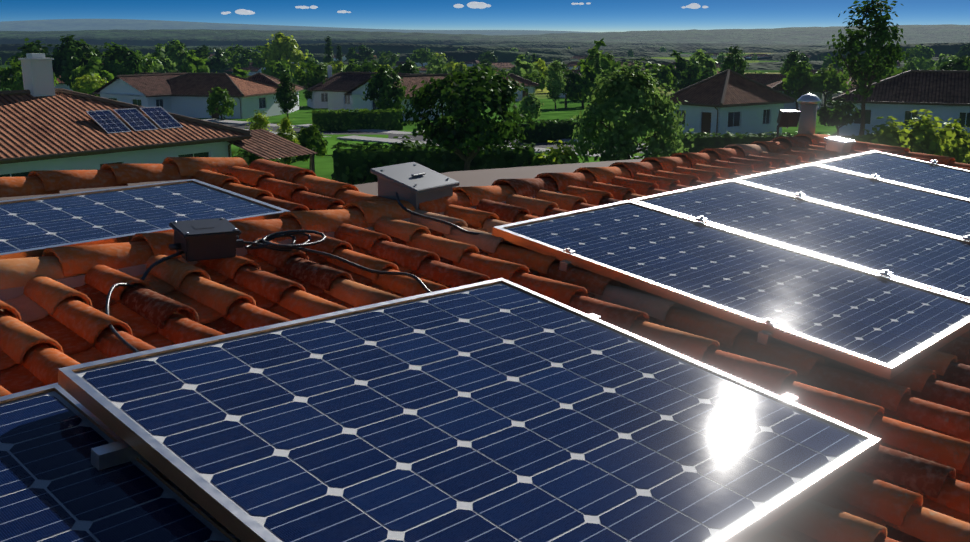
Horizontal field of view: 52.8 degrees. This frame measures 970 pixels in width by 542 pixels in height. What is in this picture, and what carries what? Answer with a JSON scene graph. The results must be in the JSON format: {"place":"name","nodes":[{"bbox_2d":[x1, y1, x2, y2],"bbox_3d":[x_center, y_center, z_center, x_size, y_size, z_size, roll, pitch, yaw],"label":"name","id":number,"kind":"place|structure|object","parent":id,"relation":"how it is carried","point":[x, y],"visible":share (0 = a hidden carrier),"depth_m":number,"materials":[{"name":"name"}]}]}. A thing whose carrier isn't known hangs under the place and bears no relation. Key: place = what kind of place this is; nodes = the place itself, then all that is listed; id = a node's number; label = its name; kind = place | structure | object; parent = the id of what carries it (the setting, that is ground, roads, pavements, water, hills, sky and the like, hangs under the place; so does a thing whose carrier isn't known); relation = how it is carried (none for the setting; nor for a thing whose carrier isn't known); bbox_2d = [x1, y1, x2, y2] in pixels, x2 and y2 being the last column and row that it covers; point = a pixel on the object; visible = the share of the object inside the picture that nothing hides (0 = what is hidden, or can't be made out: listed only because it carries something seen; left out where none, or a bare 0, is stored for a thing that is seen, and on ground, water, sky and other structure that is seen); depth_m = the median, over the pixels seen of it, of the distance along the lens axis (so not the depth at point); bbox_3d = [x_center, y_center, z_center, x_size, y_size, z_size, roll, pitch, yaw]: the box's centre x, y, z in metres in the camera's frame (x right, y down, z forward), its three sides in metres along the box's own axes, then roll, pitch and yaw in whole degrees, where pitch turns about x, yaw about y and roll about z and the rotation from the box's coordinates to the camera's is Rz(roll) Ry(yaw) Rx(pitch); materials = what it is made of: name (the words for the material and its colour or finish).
{"place":"outdoors","nodes":[
{"label":"outdoors","id":0,"kind":"place"},
{"bbox_2d":[227,129,316,172],"bbox_3d":[-9.507,-4.572,42.349,3.886,2.750,3.263,13,18,42],"label":"neighbour porch","id":1,"kind":"object","parent":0,"point":[264,144],"visible":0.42,"depth_m":42.04,"materials":[{"name":"tile"}]},
{"bbox_2d":[247,73,303,113],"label":"house","id":2,"kind":"structure","parent":0,"point":[265,79],"depth_m":117.19,"materials":[{"name":"white"}]},
{"bbox_2d":[0,19,596,34],"bbox_3d":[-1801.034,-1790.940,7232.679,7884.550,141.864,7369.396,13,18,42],"label":"hills","id":3,"kind":"structure","parent":0,"point":[75,24],"depth_m":6871.10,"materials":[{"name":"plant"}]},
{"bbox_2d":[0,29,645,42],"bbox_3d":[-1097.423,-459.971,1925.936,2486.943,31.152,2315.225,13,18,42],"label":"hill","id":4,"kind":"structure","parent":0,"point":[217,34],"depth_m":1802.46,"materials":[{"name":"plant"}]},
{"bbox_2d":[319,135,387,154],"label":"lawn","id":5,"kind":"structure","parent":0,"point":[332,140],"depth_m":71.25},
{"bbox_2d":[204,119,647,147],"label":"road","id":6,"kind":"structure","parent":0,"point":[303,125],"depth_m":87.13,"materials":[{"name":"asphalt"}]},
{"bbox_2d":[0,53,856,179],"bbox_3d":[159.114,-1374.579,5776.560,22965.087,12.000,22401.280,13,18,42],"label":"ground","id":7,"kind":"structure","parent":0,"point":[324,164],"depth_m":106.44,"materials":[{"name":"plant"}]},
{"bbox_2d":[0,57,58,90],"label":"tree","id":8,"kind":"object","parent":7,"relation":"on","point":[15,82],"visible":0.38,"depth_m":110.27,"materials":[{"name":"green plant"}]},
{"bbox_2d":[9,38,66,78],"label":"tree","id":9,"kind":"object","parent":7,"relation":"on","point":[30,47],"visible":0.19,"depth_m":150.61,"materials":[{"name":"green plant"}]},
{"bbox_2d":[50,34,102,87],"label":"tree","id":10,"kind":"object","parent":7,"relation":"on","point":[72,52],"visible":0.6,"depth_m":151.18,"materials":[{"name":"green plant"}]},
{"bbox_2d":[70,74,107,94],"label":"tree","id":11,"kind":"object","parent":7,"relation":"on","point":[88,84],"visible":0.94,"depth_m":136.56,"materials":[{"name":"green plant"}]},
{"bbox_2d":[69,57,113,96],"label":"tree","id":12,"kind":"object","parent":7,"relation":"on","point":[91,67],"visible":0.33,"depth_m":144.92,"materials":[{"name":"green plant"}]},
{"bbox_2d":[86,42,146,77],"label":"tree","id":13,"kind":"object","parent":7,"relation":"on","point":[113,63],"visible":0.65,"depth_m":159.86,"materials":[{"name":"green plant"}]},
{"bbox_2d":[0,53,251,176],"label":"neighbour house","id":14,"kind":"structure","parent":7,"relation":"on","point":[45,124],"depth_m":38.07,"materials":[{"name":"tile"}]},
{"bbox_2d":[85,110,131,133],"bbox_3d":[-14.831,-5.878,38.528,1.487,0.822,1.034,10,17,36],"label":"solar panel","id":15,"kind":"object","parent":14,"relation":"on","point":[108,121],"visible":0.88,"depth_m":38.50,"materials":[{"name":"glass"}]},
{"bbox_2d":[113,108,157,130],"bbox_3d":[-14.099,-6.100,39.453,1.487,0.822,1.034,10,17,36],"label":"solar panel","id":16,"kind":"object","parent":14,"relation":"on","point":[134,119],"visible":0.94,"depth_m":39.42,"materials":[{"name":"glass"}]},
{"bbox_2d":[139,106,182,128],"bbox_3d":[-13.367,-6.322,40.377,1.487,0.822,1.034,10,17,36],"label":"solar panel","id":17,"kind":"object","parent":14,"relation":"on","point":[160,117],"visible":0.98,"depth_m":40.35,"materials":[{"name":"blue glass"}]},
{"bbox_2d":[0,44,260,55],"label":"tree belt","id":18,"kind":"object","parent":7,"relation":"on","point":[14,47],"visible":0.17,"depth_m":781.67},
{"bbox_2d":[92,73,185,112],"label":"house","id":19,"kind":"structure","parent":7,"relation":"on","point":[148,90],"depth_m":104.68,"materials":[{"name":"white"}]},
{"bbox_2d":[144,43,175,72],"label":"tree","id":20,"kind":"object","parent":7,"relation":"on","point":[159,55],"visible":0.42,"depth_m":191.13,"materials":[{"name":"green plant"}]},
{"bbox_2d":[151,39,195,72],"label":"tree","id":21,"kind":"object","parent":7,"relation":"on","point":[172,51],"visible":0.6,"depth_m":258.79,"materials":[{"name":"green plant"}]},
{"bbox_2d":[179,49,216,72],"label":"tree","id":22,"kind":"object","parent":7,"relation":"on","point":[194,65],"visible":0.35,"depth_m":199.06,"materials":[{"name":"green plant"}]},
{"bbox_2d":[193,45,231,70],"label":"tree","id":23,"kind":"object","parent":7,"relation":"on","point":[219,61],"visible":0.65,"depth_m":277.36,"materials":[{"name":"green plant"}]},
{"bbox_2d":[206,87,236,118],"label":"tree","id":24,"kind":"object","parent":7,"relation":"on","point":[216,95],"visible":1,"depth_m":96.76,"materials":[{"name":"green plant"}]},
{"bbox_2d":[166,73,281,118],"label":"village house","id":25,"kind":"structure","parent":7,"relation":"on","point":[190,93],"depth_m":105.16,"materials":[{"name":"white"}]},
{"bbox_2d":[224,44,253,69],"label":"tree","id":26,"kind":"object","parent":7,"relation":"on","point":[246,56],"visible":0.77,"depth_m":328.72,"materials":[{"name":"green plant"}]},
{"bbox_2d":[245,110,272,160],"bbox_3d":[-11.185,-6.228,48.301,1.679,3.408,1.837,-12,18,-42],"label":"bush","id":27,"kind":"object","parent":7,"relation":"on","point":[261,118],"visible":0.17,"depth_m":47.94,"materials":[{"name":"green plant"}]},
{"bbox_2d":[231,133,315,165],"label":"lawn","id":28,"kind":"structure","parent":7,"relation":"on","point":[246,157],"depth_m":48.44,"materials":[{"name":"green plant"}]},
{"bbox_2d":[261,60,290,78],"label":"tree","id":29,"kind":"object","parent":7,"relation":"on","point":[271,69],"visible":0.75,"depth_m":221.25,"materials":[{"name":"green plant"}]},
{"bbox_2d":[263,31,307,78],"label":"tree","id":30,"kind":"object","parent":7,"relation":"on","point":[282,47],"visible":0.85,"depth_m":299.42,"materials":[{"name":"green plant"}]},
{"bbox_2d":[271,115,299,164],"bbox_3d":[-10.208,-6.498,50.374,1.508,3.062,1.650,9,16,32],"label":"bush","id":31,"kind":"object","parent":7,"relation":"on","point":[285,125],"visible":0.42,"depth_m":49.97,"materials":[{"name":"green plant"}]},
{"bbox_2d":[273,72,302,117],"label":"poplar tree","id":32,"kind":"object","parent":7,"relation":"on","point":[286,97],"visible":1,"depth_m":96.98,"materials":[{"name":"green plant"}]},
{"bbox_2d":[295,123,327,161],"bbox_3d":[-9.383,-6.714,52.853,2.129,2.493,2.131,-9,16,-32],"label":"tree","id":33,"kind":"object","parent":7,"relation":"on","point":[310,139],"visible":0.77,"depth_m":52.38,"materials":[{"name":"green plant"}]},
{"bbox_2d":[293,59,332,85],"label":"tree","id":34,"kind":"object","parent":7,"relation":"on","point":[300,76],"visible":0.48,"depth_m":137.15,"materials":[{"name":"green plant"}]},
{"bbox_2d":[303,65,346,107],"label":"house","id":35,"kind":"structure","parent":7,"relation":"on","point":[319,99],"depth_m":129.48,"materials":[{"name":"white"}]},
{"bbox_2d":[311,108,403,130],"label":"road hedge","id":36,"kind":"object","parent":7,"relation":"on","point":[347,120],"depth_m":83.86,"materials":[{"name":"green plant"}]},
{"bbox_2d":[346,45,374,61],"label":"tree","id":37,"kind":"object","parent":7,"relation":"on","point":[367,53],"visible":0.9,"depth_m":415.96,"materials":[{"name":"green plant"}]},
{"bbox_2d":[345,144,383,184],"bbox_3d":[-4.995,-4.536,44.249,3.144,2.397,3.077,-2,14,-7],"label":"bush","id":38,"kind":"object","parent":7,"relation":"on","point":[361,172],"visible":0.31,"depth_m":43.22,"materials":[{"name":"green plant"}]},
{"bbox_2d":[321,72,418,111],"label":"village house","id":39,"kind":"structure","parent":7,"relation":"on","point":[338,89],"depth_m":120.53,"materials":[{"name":"white"}]},
{"bbox_2d":[361,65,406,113],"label":"tree","id":40,"kind":"object","parent":7,"relation":"on","point":[381,86],"visible":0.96,"depth_m":93.26,"materials":[{"name":"green plant"}]},
{"bbox_2d":[208,50,572,61],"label":"tree belt","id":41,"kind":"object","parent":7,"relation":"on","point":[469,55],"visible":0.29,"depth_m":633.26,"materials":[{"name":"plant"}]},
{"bbox_2d":[91,43,692,56],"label":"tree belt","id":42,"kind":"object","parent":7,"relation":"on","point":[392,48],"visible":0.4,"depth_m":850.99,"materials":[{"name":"plant"}]},
{"bbox_2d":[344,73,452,120],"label":"village house","id":43,"kind":"structure","parent":7,"relation":"on","point":[357,94],"depth_m":102.88,"materials":[{"name":"white"}]},
{"bbox_2d":[0,37,798,46],"bbox_3d":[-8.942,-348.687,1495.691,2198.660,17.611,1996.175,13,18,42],"label":"tree belt","id":44,"kind":"object","parent":7,"relation":"on","point":[146,41],"visible":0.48,"depth_m":1487.57,"materials":[{"name":"plant"}]},
{"bbox_2d":[153,43,670,47],"bbox_3d":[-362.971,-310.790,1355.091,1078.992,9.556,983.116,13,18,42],"label":"tree belt","id":45,"kind":"object","parent":7,"relation":"on","point":[545,45],"visible":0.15,"depth_m":1331.83,"materials":[{"name":"plant"}]},
{"bbox_2d":[409,48,435,66],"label":"tree","id":46,"kind":"object","parent":7,"relation":"on","point":[424,55],"visible":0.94,"depth_m":418.37,"materials":[{"name":"green plant"}]},
{"bbox_2d":[331,140,535,184],"bbox_3d":[-2.273,-4.796,43.996,9.187,2.237,1.689,0,14,0],"label":"dark hedge","id":47,"kind":"object","parent":7,"relation":"on","point":[442,160],"visible":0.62,"depth_m":43.39,"materials":[{"name":"green plant"}]},
{"bbox_2d":[399,64,545,170],"bbox_3d":[-0.597,-5.857,41.296,5.679,5.684,5.642,7,15,27],"label":"broad tree","id":48,"kind":"object","parent":7,"relation":"on","point":[462,122],"visible":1,"depth_m":39.92,"materials":[{"name":"green plant"}]},
{"bbox_2d":[354,159,641,195],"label":"roof slab","id":49,"kind":"structure","parent":7,"relation":"on","point":[483,177],"depth_m":9.47,"materials":[{"name":"grey"}]},
{"bbox_2d":[0,179,187,200],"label":"roof slab","id":50,"kind":"structure","parent":49,"relation":"on","point":[67,191],"depth_m":5.78,"materials":[{"name":"brown"}]},
{"bbox_2d":[0,157,248,197],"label":"roof tiles","id":51,"kind":"object","parent":50,"relation":"on","point":[43,182],"visible":1,"depth_m":5.00,"materials":[{"name":"ceramic"}]},
{"bbox_2d":[0,179,288,258],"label":"panel","id":52,"kind":"object","parent":50,"relation":"on","point":[34,226],"visible":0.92,"depth_m":4.39,"materials":[{"name":"glass"}]},
{"bbox_2d":[0,168,692,300],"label":"roof ridge mortar","id":53,"kind":"object","parent":49,"relation":"on","point":[70,282],"depth_m":3.81,"materials":[{"name":"orange"}]},
{"bbox_2d":[248,159,391,203],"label":"roof tiles","id":54,"kind":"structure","parent":53,"relation":"on","point":[312,182],"depth_m":5.23,"materials":[{"name":"ceramic"}]},
{"bbox_2d":[0,134,830,289],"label":"roof ridge caps","id":55,"kind":"object","parent":53,"relation":"on","point":[54,263],"visible":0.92,"depth_m":4.64,"materials":[{"name":"ceramic"}]},
{"bbox_2d":[776,109,800,136],"bbox_3d":[2.397,-1.167,7.777,0.171,0.231,0.158,-7,15,-26],"label":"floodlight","id":56,"kind":"object","parent":55,"relation":"on","point":[786,118],"visible":0.96,"depth_m":7.74,"materials":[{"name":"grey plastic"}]},
{"bbox_2d":[0,142,969,541],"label":"roof tiles","id":57,"kind":"object","parent":49,"relation":"on","point":[908,480],"visible":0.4,"depth_m":3.53,"materials":[{"name":"ceramic"}]},
{"bbox_2d":[0,383,241,541],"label":"panel","id":58,"kind":"object","parent":57,"relation":"on","point":[56,485],"visible":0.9,"depth_m":2.23,"materials":[{"name":"glass"}]},
{"bbox_2d":[169,217,244,261],"bbox_3d":[-1.106,-0.126,3.888,0.291,0.146,0.190,-9,16,-33],"label":"junction box","id":59,"kind":"object","parent":57,"relation":"on","point":[206,239],"visible":1,"depth_m":3.84,"materials":[{"name":"grey plastic"}]},
{"bbox_2d":[192,166,344,210],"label":"roof tiles","id":60,"kind":"object","parent":57,"relation":"on","point":[267,187],"visible":0.65,"depth_m":5.11,"materials":[{"name":"ceramic"}]},
{"bbox_2d":[105,192,491,352],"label":"cables","id":61,"kind":"object","parent":57,"relation":"on","point":[264,242],"visible":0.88,"depth_m":3.98,"materials":[{"name":"black rubber"}]},
{"bbox_2d":[91,313,600,469],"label":"clamps","id":62,"kind":"object","parent":57,"relation":"on","point":[109,455],"visible":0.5,"depth_m":2.32,"materials":[{"name":"silver metal"}]},
{"bbox_2d":[370,162,458,209],"bbox_3d":[-0.360,-0.421,5.052,0.310,0.231,0.355,10,16,35],"label":"junction box","id":63,"kind":"object","parent":57,"relation":"on","point":[414,184],"visible":0.77,"depth_m":4.97,"materials":[{"name":"grey paint"}]},
{"bbox_2d":[58,278,880,541],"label":"front panel","id":64,"kind":"object","parent":57,"relation":"on","point":[499,410],"visible":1,"depth_m":2.56,"materials":[{"name":"glass"}]},
{"bbox_2d":[492,200,969,379],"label":"panel","id":65,"kind":"object","parent":57,"relation":"on","point":[883,326],"visible":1,"depth_m":4.13,"materials":[{"name":"glass"}]},
{"bbox_2d":[563,159,969,325],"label":"clamps","id":66,"kind":"object","parent":57,"relation":"attached to","point":[886,272],"visible":0.48,"depth_m":4.37,"materials":[{"name":"grey"}]},
{"bbox_2d":[630,179,969,300],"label":"panel","id":67,"kind":"object","parent":57,"relation":"on","point":[933,260],"visible":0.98,"depth_m":5.07,"materials":[{"name":"glass"}]},
{"bbox_2d":[824,136,855,153],"bbox_3d":[2.790,-0.991,7.698,0.180,0.117,0.200,13,18,42],"label":"junction box","id":68,"kind":"object","parent":57,"relation":"on","point":[840,145],"visible":1,"depth_m":7.65,"materials":[{"name":"grey"}]},
{"bbox_2d":[732,163,969,240],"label":"panel","id":69,"kind":"object","parent":57,"relation":"on","point":[949,215],"visible":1,"depth_m":5.98,"materials":[{"name":"glass"}]},
{"bbox_2d":[812,150,969,199],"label":"panel","id":70,"kind":"object","parent":57,"relation":"on","point":[935,177],"visible":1,"depth_m":6.86,"materials":[{"name":"glass"}]},
{"bbox_2d":[797,93,820,133],"bbox_3d":[2.724,-1.264,8.266,0.260,0.470,0.260,13,18,42],"label":"flue pipe","id":71,"kind":"object","parent":49,"relation":"on","point":[808,102],"visible":0.69,"depth_m":8.20,"materials":[{"name":"silver"}]},
{"bbox_2d":[856,141,969,167],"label":"roof tiles","id":72,"kind":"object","parent":49,"relation":"on","point":[949,161],"visible":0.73,"depth_m":7.80,"materials":[{"name":"tile"}]},
{"bbox_2d":[503,73,539,100],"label":"house","id":73,"kind":"structure","parent":7,"relation":"on","point":[529,85],"depth_m":156.72,"materials":[{"name":"white"}]},
{"bbox_2d":[506,53,547,89],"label":"tree","id":74,"kind":"object","parent":7,"relation":"on","point":[520,68],"visible":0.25,"depth_m":180.59,"materials":[{"name":"green plant"}]},
{"bbox_2d":[517,93,543,120],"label":"tree","id":75,"kind":"object","parent":7,"relation":"on","point":[533,104],"visible":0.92,"depth_m":91.18,"materials":[{"name":"green plant"}]},
{"bbox_2d":[518,118,584,142],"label":"road hedge","id":76,"kind":"object","parent":7,"relation":"on","point":[551,130],"depth_m":70.92,"materials":[{"name":"green plant"}]},
{"bbox_2d":[544,58,566,109],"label":"poplar tree","id":77,"kind":"object","parent":7,"relation":"on","point":[556,83],"visible":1,"depth_m":124.97,"materials":[{"name":"green plant"}]},
{"bbox_2d":[539,140,587,164],"bbox_3d":[3.331,-4.627,44.393,3.338,2.600,3.411,-6,15,-24],"label":"bush","id":78,"kind":"object","parent":7,"relation":"on","point":[565,154],"visible":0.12,"depth_m":44.06,"materials":[{"name":"green plant"}]},
{"bbox_2d":[546,69,586,107],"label":"tree","id":79,"kind":"object","parent":7,"relation":"on","point":[575,86],"visible":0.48,"depth_m":128.50,"materials":[{"name":"green plant"}]},
{"bbox_2d":[565,59,599,106],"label":"tree","id":80,"kind":"object","parent":7,"relation":"on","point":[591,74],"visible":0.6,"depth_m":131.42,"materials":[{"name":"green plant"}]},
{"bbox_2d":[580,38,620,94],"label":"tree","id":81,"kind":"object","parent":7,"relation":"on","point":[605,62],"visible":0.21,"depth_m":161.83,"materials":[{"name":"green plant"}]},
{"bbox_2d":[643,63,673,92],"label":"tree","id":82,"kind":"object","parent":7,"relation":"on","point":[663,74],"visible":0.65,"depth_m":173.18,"materials":[{"name":"green plant"}]},
{"bbox_2d":[658,50,688,91],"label":"tree","id":83,"kind":"object","parent":7,"relation":"on","point":[680,65],"visible":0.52,"depth_m":182.00,"materials":[{"name":"green plant"}]},
{"bbox_2d":[550,46,826,52],"bbox_3d":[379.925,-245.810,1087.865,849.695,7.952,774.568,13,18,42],"label":"tree belt","id":84,"kind":"object","parent":7,"relation":"on","point":[747,49],"visible":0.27,"depth_m":1079.39,"materials":[{"name":"plant"}]},
{"bbox_2d":[444,57,936,69],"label":"tree belt","id":85,"kind":"object","parent":7,"relation":"on","point":[816,65],"visible":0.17,"depth_m":466.35,"materials":[{"name":"plant"}]},
{"bbox_2d":[680,61,711,84],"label":"tree","id":86,"kind":"object","parent":7,"relation":"on","point":[693,75],"visible":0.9,"depth_m":172.57,"materials":[{"name":"green plant"}]},
{"bbox_2d":[687,49,720,85],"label":"tree","id":87,"kind":"object","parent":7,"relation":"on","point":[701,59],"visible":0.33,"depth_m":183.34,"materials":[{"name":"green plant"}]},
{"bbox_2d":[720,44,749,75],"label":"tall tree","id":88,"kind":"object","parent":7,"relation":"on","point":[728,61],"visible":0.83,"depth_m":123.81,"materials":[{"name":"green plant"}]},
{"bbox_2d":[677,130,829,152],"bbox_3d":[16.607,-7.919,60.685,9.464,1.564,1.474,-1,14,-2],"label":"hedge","id":89,"kind":"object","parent":7,"relation":"on","point":[701,141],"visible":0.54,"depth_m":60.13,"materials":[{"name":"green plant"}]},
{"bbox_2d":[778,60,813,108],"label":"tree","id":90,"kind":"object","parent":7,"relation":"on","point":[794,83],"visible":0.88,"depth_m":125.67,"materials":[{"name":"green plant"}]},
{"bbox_2d":[764,77,827,108],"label":"house","id":91,"kind":"structure","parent":7,"relation":"on","point":[775,84],"depth_m":128.01,"materials":[{"name":"white"}]},
{"bbox_2d":[805,67,851,106],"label":"tree","id":92,"kind":"object","parent":7,"relation":"on","point":[822,79],"visible":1,"depth_m":124.07,"materials":[{"name":"green plant"}]},
{"bbox_2d":[817,97,860,136],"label":"tree","id":93,"kind":"object","parent":7,"relation":"on","point":[838,116],"visible":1,"depth_m":71.06,"materials":[{"name":"green plant"}]},
{"bbox_2d":[713,43,969,60],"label":"tree belt","id":94,"kind":"object","parent":7,"relation":"on","point":[952,49],"visible":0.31,"depth_m":687.06,"materials":[{"name":"plant"}]},
{"bbox_2d":[827,0,908,135],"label":"tall tree","id":95,"kind":"object","parent":7,"relation":"on","point":[860,66],"visible":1,"depth_m":58.45,"materials":[{"name":"green plant"}]},
{"bbox_2d":[850,116,923,152],"bbox_3d":[20.863,-6.212,50.578,4.539,3.535,4.638,-9,16,-33],"label":"bush","id":96,"kind":"object","parent":7,"relation":"on","point":[885,134],"visible":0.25,"depth_m":49.85,"materials":[{"name":"green plant"}]},
{"bbox_2d":[904,45,934,60],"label":"tree","id":97,"kind":"object","parent":7,"relation":"on","point":[925,52],"visible":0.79,"depth_m":430.12,"materials":[{"name":"green plant"}]},
{"bbox_2d":[875,109,969,163],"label":"bush","id":98,"kind":"object","parent":7,"relation":"on","point":[926,134],"visible":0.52,"depth_m":49.75,"materials":[{"name":"green plant"}]},
{"bbox_2d":[935,118,969,163],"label":"bush","id":99,"kind":"object","parent":7,"relation":"on","point":[956,127],"visible":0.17,"depth_m":51.46,"materials":[{"name":"green plant"}]},
{"bbox_2d":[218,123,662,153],"bbox_3d":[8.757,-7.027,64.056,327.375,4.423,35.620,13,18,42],"label":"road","id":100,"kind":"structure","parent":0,"point":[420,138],"depth_m":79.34,"materials":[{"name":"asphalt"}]},
{"bbox_2d":[245,129,643,157],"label":"pavement","id":101,"kind":"structure","parent":0,"point":[369,139],"depth_m":71.03,"materials":[{"name":"grey concrete"}]},
{"bbox_2d":[0,0,969,31],"label":"sky","id":102,"kind":"structure","parent":0,"point":[549,15],"materials":[{"name":"blue"}]},
{"bbox_2d":[534,153,643,162],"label":"lawn","id":103,"kind":"structure","parent":0,"point":[591,159],"depth_m":58.11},
{"bbox_2d":[566,58,693,162],"bbox_3d":[7.400,-7.735,49.647,6.557,6.032,6.524,5,15,22],"label":"round tree","id":104,"kind":"object","parent":103,"relation":"on","point":[632,91],"visible":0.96,"depth_m":48.42,"materials":[{"name":"green plant"}]},
{"bbox_2d":[663,69,794,135],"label":"house","id":105,"kind":"structure","parent":0,"point":[730,101],"depth_m":76.14,"materials":[{"name":"white"}]},
{"bbox_2d":[507,24,969,44],"bbox_3d":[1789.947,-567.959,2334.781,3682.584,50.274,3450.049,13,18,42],"label":"hill ridge","id":106,"kind":"structure","parent":0,"point":[942,33],"depth_m":2119.50,"materials":[{"name":"plant"}]},
{"bbox_2d":[831,70,969,135],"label":"house","id":107,"kind":"structure","parent":0,"point":[944,95],"depth_m":77.13,"materials":[{"name":"white"}]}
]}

